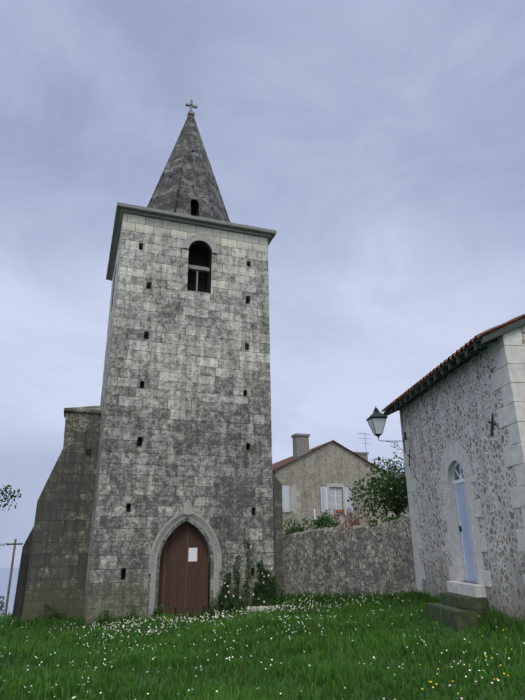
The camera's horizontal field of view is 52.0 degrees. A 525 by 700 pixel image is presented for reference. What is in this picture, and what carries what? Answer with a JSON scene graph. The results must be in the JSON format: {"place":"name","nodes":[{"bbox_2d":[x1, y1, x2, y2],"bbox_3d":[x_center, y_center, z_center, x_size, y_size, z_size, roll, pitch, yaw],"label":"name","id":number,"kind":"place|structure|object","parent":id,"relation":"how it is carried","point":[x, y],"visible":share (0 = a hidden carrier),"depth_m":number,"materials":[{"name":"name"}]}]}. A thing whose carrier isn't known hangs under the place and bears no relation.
{"place":"outdoors","nodes":[
{"label":"outdoors","id":0,"kind":"place"},
{"bbox_2d":[0,568,524,699],"bbox_3d":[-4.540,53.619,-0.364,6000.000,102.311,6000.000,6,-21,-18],"label":"lawn","id":1,"kind":"structure","parent":0,"point":[4,576],"depth_m":9.74,"materials":[{"name":"plant"}]},
{"bbox_2d":[0,485,21,614],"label":"leaves","id":2,"kind":"object","parent":1,"relation":"on","point":[5,504],"visible":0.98,"depth_m":60.57,"materials":[{"name":"green plant"}]},
{"bbox_2d":[4,539,22,615],"bbox_3d":[-16.826,18.316,34.923,1.000,11.482,0.200,6,-21,-18],"label":"utility pole","id":3,"kind":"object","parent":1,"relation":"on","point":[10,578],"visible":0.65,"depth_m":36.05,"materials":[{"name":"wood"}]},
{"bbox_2d":[12,527,33,618],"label":"buttress","id":4,"kind":"structure","parent":1,"relation":"on","point":[21,584],"depth_m":20.27,"materials":[{"name":"grey stone"}]},
{"bbox_2d":[21,406,101,621],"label":"buttress","id":5,"kind":"structure","parent":1,"relation":"on","point":[57,567],"depth_m":19.39,"materials":[{"name":"grey stone"}]},
{"bbox_2d":[86,449,91,455],"bbox_3d":[-6.613,3.890,20.500,0.200,0.250,0.065,6,-21,-18],"label":"putlog hole","id":6,"kind":"object","parent":5,"relation":"attached to","point":[88,451],"visible":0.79,"depth_m":20.48,"materials":[{"name":"black"}]},
{"bbox_2d":[82,213,274,626],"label":"church tower","id":7,"kind":"structure","parent":1,"relation":"on","point":[185,403],"depth_m":19.02,"materials":[{"name":"grey stone"}]},
{"bbox_2d":[158,522,208,607],"bbox_3d":[-2.572,7.205,17.524,1.660,3.120,0.060,6,-21,-18],"label":"tower door","id":8,"kind":"structure","parent":7,"relation":"in","point":[171,589],"depth_m":17.51,"materials":[{"name":"brown wood"}]},
{"bbox_2d":[157,522,207,617],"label":"tower door rails","id":9,"kind":"object","parent":8,"relation":"attached to","point":[193,609],"visible":0.5,"depth_m":17.14,"materials":[{"name":"brown wood"}]},
{"bbox_2d":[188,548,196,561],"bbox_3d":[-2.295,6.742,17.751,0.290,0.420,0.011,6,-21,-18],"label":"door notice","id":10,"kind":"object","parent":8,"relation":"attached to","point":[192,554],"depth_m":17.74,"materials":[{"name":"white paper"}]},
{"bbox_2d":[148,499,221,617],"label":"door mouldings","id":11,"kind":"structure","parent":7,"relation":"attached to","point":[199,520],"depth_m":17.53,"materials":[{"name":"stone"}]},
{"bbox_2d":[106,202,276,280],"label":"tower cornice","id":12,"kind":"structure","parent":7,"relation":"on","point":[123,208],"depth_m":21.62,"materials":[{"name":"stone"}]},
{"bbox_2d":[149,115,228,221],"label":"church spire","id":13,"kind":"structure","parent":12,"relation":"on","point":[193,198],"depth_m":24.09,"materials":[{"name":"grey stone"}]},
{"bbox_2d":[147,114,229,221],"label":"spire ridges","id":14,"kind":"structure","parent":13,"relation":"on","point":[177,194],"depth_m":24.85,"materials":[{"name":"grey stone"}]},
{"bbox_2d":[185,100,196,116],"bbox_3d":[-3.591,-12.182,27.144,0.600,0.970,0.320,6,-21,-18],"label":"cross","id":15,"kind":"object","parent":13,"relation":"on","point":[191,105],"visible":0.85,"depth_m":27.10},
{"bbox_2d":[188,264,208,291],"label":"bell beam","id":16,"kind":"structure","parent":7,"relation":"attached to","point":[197,269],"depth_m":21.40,"materials":[{"name":"grey wood"}]},
{"bbox_2d":[182,234,217,254],"bbox_3d":[-2.491,-4.205,21.474,1.450,0.725,0.312,6,-21,-18],"label":"window arch","id":17,"kind":"structure","parent":7,"relation":"attached to","point":[189,240],"depth_m":21.41,"materials":[{"name":"stone"}]},
{"bbox_2d":[272,472,282,601],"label":"buttress","id":18,"kind":"structure","parent":7,"relation":"attached to","point":[277,526],"depth_m":18.98,"materials":[{"name":"grey stone"}]},
{"bbox_2d":[34,587,413,623],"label":"wall weeds","id":19,"kind":"object","parent":1,"relation":"on","point":[103,617],"depth_m":17.02,"materials":[{"name":"green plant"}]},
{"bbox_2d":[214,538,277,610],"bbox_3d":[-0.557,7.433,17.660,2.282,2.438,0.194,6,-21,-18],"label":"climbing rose","id":20,"kind":"object","parent":1,"relation":"on","point":[223,599],"depth_m":17.61,"materials":[{"name":"green plant"}]},
{"bbox_2d":[245,606,276,612],"bbox_3d":[-0.049,8.584,17.312,0.960,0.630,0.380,6,-21,-18],"label":"stone slab","id":21,"kind":"object","parent":1,"relation":"on","point":[255,608],"visible":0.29,"depth_m":17.24,"materials":[{"name":"grey stone"}]},
{"bbox_2d":[2,594,524,699],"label":"lawn flowers","id":22,"kind":"object","parent":1,"relation":"on","point":[247,645],"visible":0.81,"depth_m":12.92,"materials":[{"name":"white plant"}]},
{"bbox_2d":[272,441,409,536],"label":"house walls","id":23,"kind":"structure","parent":1,"relation":"on","point":[309,474],"depth_m":33.87,"materials":[{"name":"beige paint"}]},
{"bbox_2d":[282,486,352,512],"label":"window shutters","id":24,"kind":"object","parent":23,"relation":"attached to","point":[286,498],"visible":0.85,"depth_m":33.20,"materials":[{"name":"white wood"}]},
{"bbox_2d":[290,483,346,527],"bbox_3d":[3.451,9.573,33.169,3.740,2.690,0.270,6,-21,-18],"label":"window surround","id":25,"kind":"object","parent":23,"relation":"attached to","point":[295,504],"visible":0.71,"depth_m":33.14,"materials":[{"name":"beige stone"}]},
{"bbox_2d":[272,440,380,470],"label":"house roof","id":26,"kind":"structure","parent":23,"relation":"on","point":[277,465],"depth_m":35.12,"materials":[{"name":"brown tile"}]},
{"bbox_2d":[291,433,368,460],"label":"chimneys","id":27,"kind":"object","parent":26,"relation":"on","point":[300,444],"visible":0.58,"depth_m":34.46,"materials":[{"name":"grey concrete"}]},
{"bbox_2d":[329,487,342,511],"bbox_3d":[4.570,9.372,33.694,0.900,1.500,0.050,6,-21,-18],"label":"window frame","id":28,"kind":"object","parent":23,"relation":"in","point":[335,497],"visible":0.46,"depth_m":33.77,"materials":[{"name":"white wood"}]},
{"bbox_2d":[329,488,341,510],"bbox_3d":[4.570,9.372,33.694,0.900,1.500,0.010,6,-21,-18],"label":"window","id":29,"kind":"structure","parent":28,"relation":"in","point":[338,499],"depth_m":33.72,"materials":[{"name":"grey glass"}]},
{"bbox_2d":[282,516,416,597],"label":"garden wall","id":30,"kind":"structure","parent":1,"relation":"on","point":[367,558],"depth_m":16.11,"materials":[{"name":"grey stone"}]},
{"bbox_2d":[282,508,403,535],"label":"shrubs","id":31,"kind":"object","parent":30,"relation":"on","point":[322,520],"visible":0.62,"depth_m":17.94,"materials":[{"name":"green plant"}]},
{"bbox_2d":[332,503,368,533],"bbox_3d":[2.777,6.144,16.672,1.222,2.700,1.244,6,-21,-18],"label":"dry shrub","id":32,"kind":"object","parent":30,"relation":"on","point":[352,522],"visible":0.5,"depth_m":16.91,"materials":[{"name":"plant"}]},
{"bbox_2d":[347,452,409,521],"bbox_3d":[4.267,5.443,17.203,2.874,4.474,2.859,-7,-21,18],"label":"bushy tree","id":33,"kind":"object","parent":1,"relation":"on","point":[397,484],"visible":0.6,"depth_m":17.11,"materials":[{"name":"green plant"}]},
{"bbox_2d":[425,592,489,631],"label":"stone steps","id":34,"kind":"structure","parent":1,"relation":"on","point":[456,608],"depth_m":10.50,"materials":[{"name":"grey stone"}]},
{"bbox_2d":[405,325,524,623],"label":"chapel walls","id":35,"kind":"structure","parent":1,"relation":"on","point":[462,404],"depth_m":11.30,"materials":[{"name":"grey stone"}]},
{"bbox_2d":[366,406,406,452],"bbox_3d":[3.514,2.253,15.311,0.985,1.330,0.490,1,-20,-5],"label":"street lamp","id":36,"kind":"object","parent":35,"relation":"attached to","point":[376,419],"depth_m":15.19,"materials":[{"name":"grey metal"}]},
{"bbox_2d":[407,414,496,465],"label":"wall anchors","id":37,"kind":"object","parent":35,"relation":"attached to","point":[491,432],"visible":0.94,"depth_m":10.39,"materials":[{"name":"black metal"}]},
{"bbox_2d":[384,318,524,415],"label":"roof eaves","id":38,"kind":"object","parent":35,"relation":"attached to","point":[470,351],"visible":0.83,"depth_m":11.34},
{"bbox_2d":[382,314,524,411],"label":"chapel roof tiles","id":39,"kind":"object","parent":38,"relation":"on","point":[457,352],"visible":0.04,"depth_m":11.03,"materials":[{"name":"brown tile"}]},
{"bbox_2d":[453,462,464,484],"bbox_3d":[4.426,2.709,11.999,0.080,0.480,0.840,1,-20,-5],"label":"fanlight frame","id":40,"kind":"object","parent":35,"relation":"attached to","point":[461,479],"visible":0.4,"depth_m":12.10,"materials":[{"name":"white wood"}]},
{"bbox_2d":[455,464,463,479],"bbox_3d":[4.426,2.680,12.009,0.011,0.420,0.840,1,-20,-5],"label":"fanlight glass","id":41,"kind":"object","parent":40,"relation":"in","point":[456,475],"visible":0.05,"depth_m":12.16,"materials":[{"name":"glass"}]},
{"bbox_2d":[399,329,524,597],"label":"chapel dressed stone","id":42,"kind":"object","parent":35,"relation":"attached to","point":[508,376],"visible":0.81,"depth_m":10.56,"materials":[{"name":"grey stone"}]},
{"bbox_2d":[454,482,477,582],"bbox_3d":[4.444,3.895,11.575,0.050,2.040,0.840,1,-20,-5],"label":"door","id":43,"kind":"structure","parent":35,"relation":"in","point":[466,536],"depth_m":11.68,"materials":[{"name":"wood"}]},
{"bbox_2d":[0,0,524,567],"label":"sky","id":44,"kind":"structure","parent":0,"point":[381,143],"materials":[{"name":"grey"}]}
]}

